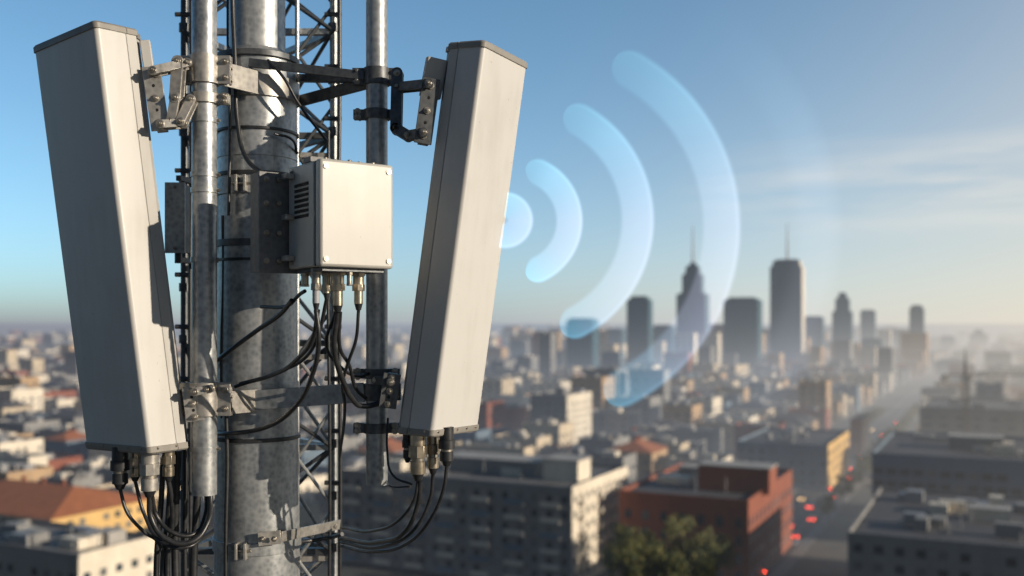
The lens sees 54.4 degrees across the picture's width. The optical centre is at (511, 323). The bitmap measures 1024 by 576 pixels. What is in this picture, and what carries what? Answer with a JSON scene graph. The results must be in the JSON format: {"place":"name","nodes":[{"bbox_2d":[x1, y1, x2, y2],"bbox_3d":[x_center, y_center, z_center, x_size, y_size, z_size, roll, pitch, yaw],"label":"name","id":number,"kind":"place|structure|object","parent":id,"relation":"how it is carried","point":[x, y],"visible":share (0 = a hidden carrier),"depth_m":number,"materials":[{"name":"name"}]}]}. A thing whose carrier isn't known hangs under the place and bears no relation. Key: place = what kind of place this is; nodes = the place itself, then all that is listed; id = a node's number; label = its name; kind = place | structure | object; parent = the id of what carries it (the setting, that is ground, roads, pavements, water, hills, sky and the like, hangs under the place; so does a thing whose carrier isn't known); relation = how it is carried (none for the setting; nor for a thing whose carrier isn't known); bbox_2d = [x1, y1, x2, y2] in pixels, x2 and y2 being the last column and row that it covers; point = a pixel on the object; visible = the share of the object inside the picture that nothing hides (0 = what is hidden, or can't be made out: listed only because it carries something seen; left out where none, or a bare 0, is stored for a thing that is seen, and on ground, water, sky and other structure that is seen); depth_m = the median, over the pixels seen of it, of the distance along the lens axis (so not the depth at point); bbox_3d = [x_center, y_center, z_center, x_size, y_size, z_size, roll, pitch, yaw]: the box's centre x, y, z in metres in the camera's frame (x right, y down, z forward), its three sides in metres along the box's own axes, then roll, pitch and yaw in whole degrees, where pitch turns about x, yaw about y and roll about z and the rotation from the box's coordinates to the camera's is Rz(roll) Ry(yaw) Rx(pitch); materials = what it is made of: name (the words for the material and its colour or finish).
{"place":"outdoors","nodes":[
{"label":"outdoors","id":0,"kind":"place"},
{"bbox_2d":[0,433,42,452],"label":"apartment house","id":1,"kind":"structure","parent":0,"point":[26,444],"depth_m":398.07,"materials":[{"name":"concrete"}]},
{"bbox_2d":[0,449,47,465],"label":"white building","id":2,"kind":"structure","parent":0,"point":[10,456],"depth_m":361.07,"materials":[{"name":"concrete"}]},
{"bbox_2d":[35,452,81,472],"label":"office house","id":3,"kind":"structure","parent":0,"point":[57,462],"depth_m":383.76,"materials":[{"name":"red brick"}]},
{"bbox_2d":[43,389,76,397],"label":"brick apartment house","id":4,"kind":"structure","parent":0,"point":[62,393],"depth_m":639.58,"materials":[{"name":"brick"}]},
{"bbox_2d":[39,423,84,451],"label":"office house","id":5,"kind":"structure","parent":0,"point":[47,432],"depth_m":464.00,"materials":[{"name":"grey concrete"}]},
{"bbox_2d":[43,429,88,461],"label":"apartment house","id":6,"kind":"structure","parent":0,"point":[71,441],"depth_m":418.49,"materials":[{"name":"ceramic"}]},
{"bbox_2d":[0,519,154,575],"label":"flat roof building","id":7,"kind":"structure","parent":0,"point":[31,547],"depth_m":206.61,"materials":[{"name":"grey concrete"}]},
{"bbox_2d":[0,476,154,533],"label":"tiled roof house","id":8,"kind":"structure","parent":0,"point":[22,499],"depth_m":261.12,"materials":[{"name":"tile"}]},
{"bbox_2d":[64,456,112,484],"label":"shop building","id":9,"kind":"structure","parent":0,"point":[98,465],"depth_m":365.32,"materials":[{"name":"grey concrete"}]},
{"bbox_2d":[89,449,111,458],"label":"office house","id":10,"kind":"structure","parent":0,"point":[106,454],"depth_m":406.00,"materials":[{"name":"concrete"}]},
{"bbox_2d":[91,479,180,519],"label":"office house","id":11,"kind":"structure","parent":0,"point":[129,488],"depth_m":308.30,"materials":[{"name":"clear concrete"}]},
{"bbox_2d":[127,454,161,479],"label":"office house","id":12,"kind":"structure","parent":0,"point":[158,476],"depth_m":354.28,"materials":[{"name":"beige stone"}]},
{"bbox_2d":[164,495,214,521],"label":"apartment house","id":13,"kind":"structure","parent":0,"point":[202,505],"depth_m":297.96,"materials":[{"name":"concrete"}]},
{"bbox_2d":[175,0,341,575],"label":"lattice tower","id":14,"kind":"structure","parent":0,"point":[319,553],"depth_m":5.93,"materials":[{"name":"metal"}]},
{"bbox_2d":[165,175,191,263],"bbox_3d":[-1.873,-0.585,5.714,0.120,0.495,0.377,0,0,0],"label":"junction box","id":15,"kind":"object","parent":14,"relation":"attached to","point":[177,218],"visible":0.94,"depth_m":5.54,"materials":[{"name":"metal"}]},
{"bbox_2d":[299,501,319,526],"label":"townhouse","id":16,"kind":"structure","parent":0,"point":[305,519],"depth_m":281.57,"materials":[{"name":"grey glass"}]},
{"bbox_2d":[299,426,320,433],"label":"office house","id":17,"kind":"structure","parent":0,"point":[301,431],"depth_m":440.85,"materials":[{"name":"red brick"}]},
{"bbox_2d":[299,419,321,430],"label":"shop building","id":18,"kind":"structure","parent":0,"point":[311,424],"depth_m":482.45,"materials":[{"name":"grey concrete"}]},
{"bbox_2d":[299,472,326,501],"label":"apartment house","id":19,"kind":"structure","parent":0,"point":[307,488],"depth_m":326.18,"materials":[{"name":"concrete"}]},
{"bbox_2d":[299,450,326,473],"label":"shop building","id":20,"kind":"structure","parent":0,"point":[307,456],"depth_m":369.76,"materials":[{"name":"grey glass"}]},
{"bbox_2d":[314,487,327,513],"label":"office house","id":21,"kind":"structure","parent":0,"point":[320,498],"depth_m":313.37,"materials":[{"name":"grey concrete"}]},
{"bbox_2d":[301,433,356,476],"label":"apartment house","id":22,"kind":"structure","parent":0,"point":[349,448],"depth_m":394.47,"materials":[{"name":"grey concrete"}]},
{"bbox_2d":[316,417,365,438],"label":"office house","id":23,"kind":"structure","parent":0,"point":[348,428],"depth_m":461.75,"materials":[{"name":"grey concrete"}]},
{"bbox_2d":[342,457,365,467],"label":"shop building","id":24,"kind":"structure","parent":0,"point":[353,461],"depth_m":363.07,"materials":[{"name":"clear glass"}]},
{"bbox_2d":[357,438,365,448],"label":"townhouse","id":25,"kind":"structure","parent":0,"point":[361,443],"depth_m":421.30,"materials":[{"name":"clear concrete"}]},
{"bbox_2d":[356,436,403,457],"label":"shop building","id":26,"kind":"structure","parent":0,"point":[394,446],"depth_m":382.50,"materials":[{"name":"red stone"}]},
{"bbox_2d":[439,428,491,442],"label":"office house","id":27,"kind":"structure","parent":0,"point":[483,435],"depth_m":436.74,"materials":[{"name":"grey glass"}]},
{"bbox_2d":[453,438,534,455],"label":"residential block","id":28,"kind":"structure","parent":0,"point":[506,448],"depth_m":377.06,"materials":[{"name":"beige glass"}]},
{"bbox_2d":[492,424,516,435],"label":"office house","id":29,"kind":"structure","parent":0,"point":[497,429],"depth_m":464.65,"materials":[{"name":"grey concrete"}]},
{"bbox_2d":[0,324,1023,575],"bbox_3d":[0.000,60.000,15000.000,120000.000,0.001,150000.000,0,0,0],"label":"ground","id":30,"kind":"structure","parent":0,"point":[824,552],"depth_m":322.47,"materials":[{"name":"grey"}]},
{"bbox_2d":[0,429,32,436],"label":"townhouse","id":31,"kind":"structure","parent":30,"relation":"on","point":[12,433],"depth_m":439.83,"materials":[{"name":"beige stone"}]},
{"bbox_2d":[0,461,52,481],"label":"townhouse","id":32,"kind":"structure","parent":30,"relation":"on","point":[30,472],"depth_m":337.79,"materials":[{"name":"beige concrete"}]},
{"bbox_2d":[0,416,59,437],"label":"townhouse","id":33,"kind":"structure","parent":30,"relation":"on","point":[33,425],"depth_m":475.36,"materials":[{"name":"grey concrete"}]},
{"bbox_2d":[41,468,101,487],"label":"townhouse","id":34,"kind":"structure","parent":30,"relation":"on","point":[88,479],"depth_m":325.56,"materials":[{"name":"grey concrete"}]},
{"bbox_2d":[212,0,340,575],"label":"monopole mast","id":35,"kind":"object","parent":30,"relation":"on","point":[259,530],"visible":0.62,"depth_m":5.16,"materials":[{"name":"metal"}]},
{"bbox_2d":[179,52,400,416],"bbox_3d":[-1.116,-0.459,5.223,1.094,1.837,0.694,0,0,0],"label":"mast mounting bracket","id":36,"kind":"object","parent":35,"relation":"attached to","point":[223,73],"visible":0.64,"depth_m":5.07,"materials":[{"name":"metal"}]},
{"bbox_2d":[33,21,229,575],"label":"panel antenna","id":37,"kind":"object","parent":36,"relation":"attached to","point":[97,81],"visible":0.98,"depth_m":4.80,"materials":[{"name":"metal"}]},
{"bbox_2d":[190,0,220,496],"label":"mounting pipe","id":38,"kind":"object","parent":36,"relation":"attached to","point":[204,258],"visible":0.97,"depth_m":4.90,"materials":[{"name":"metal"}]},
{"bbox_2d":[366,0,387,485],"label":"mounting pipe","id":39,"kind":"object","parent":36,"relation":"attached to","point":[377,283],"visible":0.76,"depth_m":5.05,"materials":[{"name":"metal"}]},
{"bbox_2d":[302,40,527,553],"bbox_3d":[-0.660,-0.046,5.153,1.427,2.616,0.545,0,0,32],"label":"panel antenna","id":40,"kind":"object","parent":36,"relation":"attached to","point":[477,85],"visible":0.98,"depth_m":4.82,"materials":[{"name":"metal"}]},
{"bbox_2d":[217,156,392,457],"bbox_3d":[-1.032,-0.005,4.957,0.698,1.503,1.160,0,0,-30],"label":"remote radio unit","id":41,"kind":"object","parent":35,"relation":"attached to","point":[329,221],"visible":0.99,"depth_m":4.59,"materials":[{"name":"painted metal"},{"name":"black rubber"},{"name":"nickel"}]},
{"bbox_2d":[342,451,628,575],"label":"apartment block","id":42,"kind":"structure","parent":30,"relation":"on","point":[498,514],"depth_m":236.30,"materials":[{"name":"grey concrete"}]},
{"bbox_2d":[0,331,1023,440],"bbox_3d":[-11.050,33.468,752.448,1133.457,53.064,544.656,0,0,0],"label":"city blocks","id":43,"kind":"structure","parent":30,"relation":"on","point":[678,385],"depth_m":624.59,"materials":[{"name":"grey concrete"}]},
{"bbox_2d":[0,325,1023,380],"bbox_3d":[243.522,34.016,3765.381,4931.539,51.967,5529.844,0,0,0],"label":"distant city blocks","id":44,"kind":"structure","parent":30,"relation":"on","point":[917,355],"depth_m":1271.87,"materials":[{"name":"grey concrete"}]},
{"bbox_2d":[492,429,550,453],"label":"townhouse","id":45,"kind":"structure","parent":30,"relation":"on","point":[539,442],"depth_m":424.94,"materials":[{"name":"grey concrete"}]},
{"bbox_2d":[522,337,531,353],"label":"office tower","id":46,"kind":"structure","parent":30,"relation":"on","point":[527,338],"depth_m":1493.06,"materials":[{"name":"beige stone"}]},
{"bbox_2d":[530,387,591,442],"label":"building","id":47,"kind":"structure","parent":30,"relation":"on","point":[563,404],"depth_m":497.54,"materials":[{"name":"grey concrete"}]},
{"bbox_2d":[566,318,598,367],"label":"skyscraper","id":48,"kind":"structure","parent":30,"relation":"on","point":[582,341],"depth_m":1071.56,"materials":[{"name":"grey glass"}]},
{"bbox_2d":[560,446,635,482],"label":"townhouse","id":49,"kind":"structure","parent":30,"relation":"on","point":[615,457],"depth_m":348.51,"materials":[{"name":"grey concrete"}]},
{"bbox_2d":[604,328,625,344],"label":"office tower","id":50,"kind":"structure","parent":30,"relation":"on","point":[616,335],"depth_m":1491.13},
{"bbox_2d":[599,522,652,575],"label":"street tree","id":51,"kind":"object","parent":30,"relation":"on","point":[617,561],"visible":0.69,"depth_m":207.54,"materials":[{"name":"green plant"}]},
{"bbox_2d":[612,526,665,568],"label":"street tree","id":52,"kind":"object","parent":30,"relation":"on","point":[652,539],"visible":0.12,"depth_m":215.77,"materials":[{"name":"green plant"}]},
{"bbox_2d":[627,296,652,363],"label":"skyscraper","id":53,"kind":"structure","parent":30,"relation":"on","point":[639,328],"depth_m":1112.38,"materials":[{"name":"grey glass"}]},
{"bbox_2d":[619,539,679,575],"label":"street tree","id":54,"kind":"object","parent":30,"relation":"on","point":[646,570],"visible":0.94,"depth_m":198.84,"materials":[{"name":"green plant"}]},
{"bbox_2d":[653,325,675,351],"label":"office tower","id":55,"kind":"structure","parent":30,"relation":"on","point":[663,333],"depth_m":1291.28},
{"bbox_2d":[649,435,688,468],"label":"townhouse","id":56,"kind":"structure","parent":30,"relation":"on","point":[673,445],"depth_m":398.37,"materials":[{"name":"grey concrete"}]},
{"bbox_2d":[647,543,692,575],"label":"street tree","id":57,"kind":"object","parent":30,"relation":"on","point":[683,569],"visible":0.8,"depth_m":196.46,"materials":[{"name":"green plant"}]},
{"bbox_2d":[659,513,718,574],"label":"street tree","id":58,"kind":"object","parent":30,"relation":"on","point":[677,532],"visible":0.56,"depth_m":215.76,"materials":[{"name":"green plant"}]},
{"bbox_2d":[663,555,716,575],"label":"street tree","id":59,"kind":"object","parent":30,"relation":"on","point":[709,570],"visible":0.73,"depth_m":197.22,"materials":[{"name":"green plant"}]},
{"bbox_2d":[676,229,709,345],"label":"spired skyscraper","id":60,"kind":"structure","parent":30,"relation":"on","point":[693,306],"depth_m":1211.47,"materials":[{"name":"grey glass"}]},
{"bbox_2d":[619,459,791,575],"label":"brick building","id":61,"kind":"structure","parent":30,"relation":"on","point":[746,507],"depth_m":235.50,"materials":[{"name":"red brick"}]},
{"bbox_2d":[683,533,733,575],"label":"street tree","id":62,"kind":"object","parent":30,"relation":"on","point":[695,556],"visible":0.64,"depth_m":208.35,"materials":[{"name":"green plant"}]},
{"bbox_2d":[710,324,722,355],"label":"office tower","id":63,"kind":"structure","parent":30,"relation":"on","point":[716,328],"depth_m":1391.97,"materials":[{"name":"grey brick"}]},
{"bbox_2d":[694,533,738,573],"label":"street tree","id":64,"kind":"object","parent":30,"relation":"on","point":[722,544],"visible":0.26,"depth_m":214.90,"materials":[{"name":"green plant"}]},
{"bbox_2d":[729,364,747,376],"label":"pale tower block","id":65,"kind":"structure","parent":30,"relation":"on","point":[742,369],"depth_m":923.68,"materials":[{"name":"grey concrete"}]},
{"bbox_2d":[723,297,761,364],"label":"skyscraper","id":66,"kind":"structure","parent":30,"relation":"on","point":[742,327],"depth_m":1138.19,"materials":[{"name":"grey glass"}]},
{"bbox_2d":[762,328,769,353],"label":"office tower","id":67,"kind":"structure","parent":30,"relation":"on","point":[766,331],"depth_m":1492.54,"materials":[{"name":"beige stone"}]},
{"bbox_2d":[775,420,797,427],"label":"townhouse","id":68,"kind":"structure","parent":30,"relation":"on","point":[787,425],"depth_m":464.90,"materials":[{"name":"grey brick"}]},
{"bbox_2d":[770,223,804,361],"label":"spired skyscraper","id":69,"kind":"structure","parent":30,"relation":"on","point":[787,307],"depth_m":1189.13,"materials":[{"name":"grey glass"}]},
{"bbox_2d":[736,427,848,490],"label":"office block","id":70,"kind":"structure","parent":30,"relation":"on","point":[815,459],"depth_m":366.11,"materials":[{"name":"grey concrete"}]},
{"bbox_2d":[805,316,823,345],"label":"skyscraper","id":71,"kind":"structure","parent":30,"relation":"on","point":[814,328],"depth_m":1490.93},
{"bbox_2d":[816,494,837,521],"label":"street tree","id":72,"kind":"object","parent":30,"relation":"on","point":[830,505],"visible":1,"depth_m":299.88,"materials":[{"name":"green plant"}]},
{"bbox_2d":[832,292,852,342],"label":"skyscraper","id":73,"kind":"structure","parent":30,"relation":"on","point":[842,321],"depth_m":1443.01,"materials":[{"name":"grey glass"}]},
{"bbox_2d":[831,474,854,504],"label":"street tree","id":74,"kind":"object","parent":30,"relation":"on","point":[847,489],"visible":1,"depth_m":326.87,"materials":[{"name":"green plant"}]},
{"bbox_2d":[845,469,862,491],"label":"street tree","id":75,"kind":"object","parent":30,"relation":"on","point":[859,478],"visible":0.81,"depth_m":353.87,"materials":[{"name":"green plant"}]},
{"bbox_2d":[850,413,869,452],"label":"brick tower house","id":76,"kind":"structure","parent":30,"relation":"on","point":[859,432],"depth_m":461.67,"materials":[{"name":"grey brick"}]},
{"bbox_2d":[860,310,875,346],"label":"skyscraper","id":77,"kind":"structure","parent":30,"relation":"on","point":[867,323],"depth_m":1792.49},
{"bbox_2d":[861,338,882,346],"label":"office tower","id":78,"kind":"structure","parent":30,"relation":"on","point":[871,342],"depth_m":1292.48,"materials":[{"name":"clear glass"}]},
{"bbox_2d":[870,407,882,416],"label":"street tree","id":79,"kind":"object","parent":30,"relation":"on","point":[879,409],"visible":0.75,"depth_m":607.05,"materials":[{"name":"green plant"}]},
{"bbox_2d":[870,436,886,447],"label":"street tree","id":80,"kind":"object","parent":30,"relation":"on","point":[881,439],"visible":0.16,"depth_m":435.04,"materials":[{"name":"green plant"}]},
{"bbox_2d":[878,430,894,437],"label":"street tree","id":81,"kind":"object","parent":30,"relation":"on","point":[888,432],"visible":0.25,"depth_m":462.11,"materials":[{"name":"green plant"}]},
{"bbox_2d":[892,329,896,347],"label":"office tower","id":82,"kind":"structure","parent":30,"relation":"on","point":[894,338],"depth_m":1995.30,"materials":[{"name":"grey concrete"}]},
{"bbox_2d":[894,422,905,431],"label":"street tree","id":83,"kind":"object","parent":30,"relation":"on","point":[897,426],"visible":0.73,"depth_m":515.05,"materials":[{"name":"green plant"}]},
{"bbox_2d":[909,305,923,332],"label":"skyscraper","id":84,"kind":"structure","parent":30,"relation":"on","point":[916,318],"depth_m":1493.99,"materials":[{"name":"grey glass"}]},
{"bbox_2d":[941,336,954,347],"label":"office tower","id":85,"kind":"structure","parent":30,"relation":"on","point":[947,340],"depth_m":1992.37,"materials":[{"name":"grey concrete"}]},
{"bbox_2d":[969,330,987,349],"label":"office tower","id":86,"kind":"structure","parent":30,"relation":"on","point":[977,336],"depth_m":2189.54,"materials":[{"name":"grey concrete"}]},
{"bbox_2d":[941,349,1023,433],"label":"tower crane","id":87,"kind":"object","parent":30,"relation":"on","point":[969,377],"visible":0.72,"depth_m":394.75,"materials":[{"name":"paint"}]},
{"bbox_2d":[0,0,1023,323],"label":"sky","id":88,"kind":"structure","parent":0,"point":[887,136],"materials":[{"name":"blue"}]},
{"bbox_2d":[522,417,573,447],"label":"shop building","id":89,"kind":"structure","parent":0,"point":[561,432],"depth_m":447.97,"materials":[{"name":"beige concrete"}]},
{"bbox_2d":[534,444,570,455],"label":"shop building","id":90,"kind":"structure","parent":0,"point":[550,451],"depth_m":386.81,"materials":[{"name":"grey concrete"}]},
{"bbox_2d":[578,432,629,450],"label":"apartment house","id":91,"kind":"structure","parent":0,"point":[601,441],"depth_m":411.69,"materials":[{"name":"grey concrete"}]},
{"bbox_2d":[622,427,653,441],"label":"apartment house","id":92,"kind":"structure","parent":0,"point":[634,432],"depth_m":434.00,"materials":[{"name":"grey concrete"}]},
{"bbox_2d":[608,436,668,478],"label":"apartment house","id":93,"kind":"structure","parent":0,"point":[651,456],"depth_m":364.19,"materials":[{"name":"grey concrete"}]},
{"bbox_2d":[628,471,658,485],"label":"shop building","id":94,"kind":"structure","parent":0,"point":[640,478],"depth_m":315.76,"materials":[{"name":"grey brick"}]},
{"bbox_2d":[635,420,667,435],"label":"office house","id":95,"kind":"structure","parent":0,"point":[656,429],"depth_m":465.84,"materials":[{"name":"grey concrete"}]},
{"bbox_2d":[646,433,705,452],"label":"apartment house","id":96,"kind":"structure","parent":0,"point":[699,445],"depth_m":429.27,"materials":[{"name":"grey concrete"}]},
{"bbox_2d":[666,423,722,453],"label":"shop building","id":97,"kind":"structure","parent":0,"point":[713,437],"depth_m":453.95,"materials":[{"name":"grey concrete"}]},
{"bbox_2d":[670,449,731,466],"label":"apartment house","id":98,"kind":"structure","parent":0,"point":[689,456],"depth_m":361.23,"materials":[{"name":"concrete"}]},
{"bbox_2d":[695,416,746,448],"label":"shop building","id":99,"kind":"structure","parent":0,"point":[726,425],"depth_m":476.90,"materials":[{"name":"beige stone"}]},
{"bbox_2d":[734,420,784,457],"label":"shop building","id":100,"kind":"structure","parent":0,"point":[742,430],"depth_m":442.94,"materials":[{"name":"grey brick"}]},
{"bbox_2d":[770,380,929,575],"bbox_3d":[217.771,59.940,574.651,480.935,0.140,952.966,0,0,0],"label":"pavement","id":101,"kind":"structure","parent":0,"point":[783,568],"depth_m":297.67,"materials":[{"name":"grey concrete"}]},
{"bbox_2d":[763,380,940,575],"bbox_3d":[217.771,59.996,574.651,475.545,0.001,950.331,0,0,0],"label":"avenue road","id":102,"kind":"structure","parent":0,"point":[801,518],"depth_m":346.79,"materials":[{"name":"grey asphalt"}]},
{"bbox_2d":[792,532,800,538],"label":"car","id":103,"kind":"object","parent":102,"relation":"on","point":[796,535],"visible":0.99,"depth_m":276.99,"materials":[{"name":"paint"}]},
{"bbox_2d":[809,515,816,521],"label":"car","id":104,"kind":"object","parent":102,"relation":"on","point":[812,518],"visible":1,"depth_m":301.20,"materials":[{"name":"paint"}]},
{"bbox_2d":[792,395,920,543],"bbox_3d":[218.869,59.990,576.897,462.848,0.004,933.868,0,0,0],"label":"cars","id":105,"kind":"object","parent":102,"relation":"on","point":[819,493],"visible":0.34,"depth_m":320.70,"materials":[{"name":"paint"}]},
{"bbox_2d":[848,486,1023,575],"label":"building","id":106,"kind":"structure","parent":0,"point":[893,531],"depth_m":193.77,"materials":[{"name":"grey concrete"}]},
{"bbox_2d":[871,431,1023,496],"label":"office building","id":107,"kind":"structure","parent":0,"point":[977,463],"depth_m":269.34,"materials":[{"name":"grey concrete"}]},
{"bbox_2d":[920,397,1023,436],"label":"warehouse building","id":108,"kind":"structure","parent":0,"point":[987,416],"depth_m":423.34,"materials":[{"name":"grey concrete"}]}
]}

